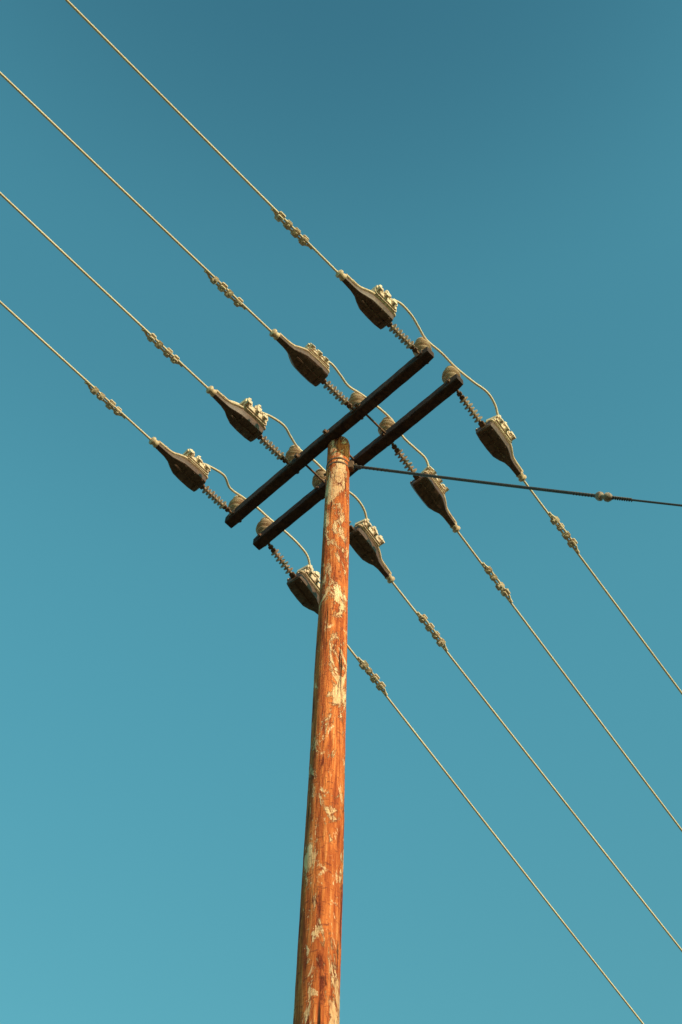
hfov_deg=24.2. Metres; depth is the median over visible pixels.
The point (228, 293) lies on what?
power line
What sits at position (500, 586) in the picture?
power line
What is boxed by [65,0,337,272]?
power line
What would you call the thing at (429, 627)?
power line
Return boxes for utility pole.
[149,270,526,1023]
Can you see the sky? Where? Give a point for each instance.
(509, 172)
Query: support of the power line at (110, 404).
attached to the utility pole
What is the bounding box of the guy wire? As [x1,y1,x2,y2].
[353,465,681,506]
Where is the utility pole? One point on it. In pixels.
(317, 990)
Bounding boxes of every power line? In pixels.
[0,72,271,331]
[0,192,207,388]
[0,301,150,439]
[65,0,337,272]
[347,644,643,1023]
[392,582,681,951]
[457,532,681,831]
[523,481,681,694]
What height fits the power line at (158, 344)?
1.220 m
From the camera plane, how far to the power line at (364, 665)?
15.47 m
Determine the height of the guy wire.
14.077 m
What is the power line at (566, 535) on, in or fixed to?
attached to the utility pole
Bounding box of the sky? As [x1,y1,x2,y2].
[0,0,681,1023]

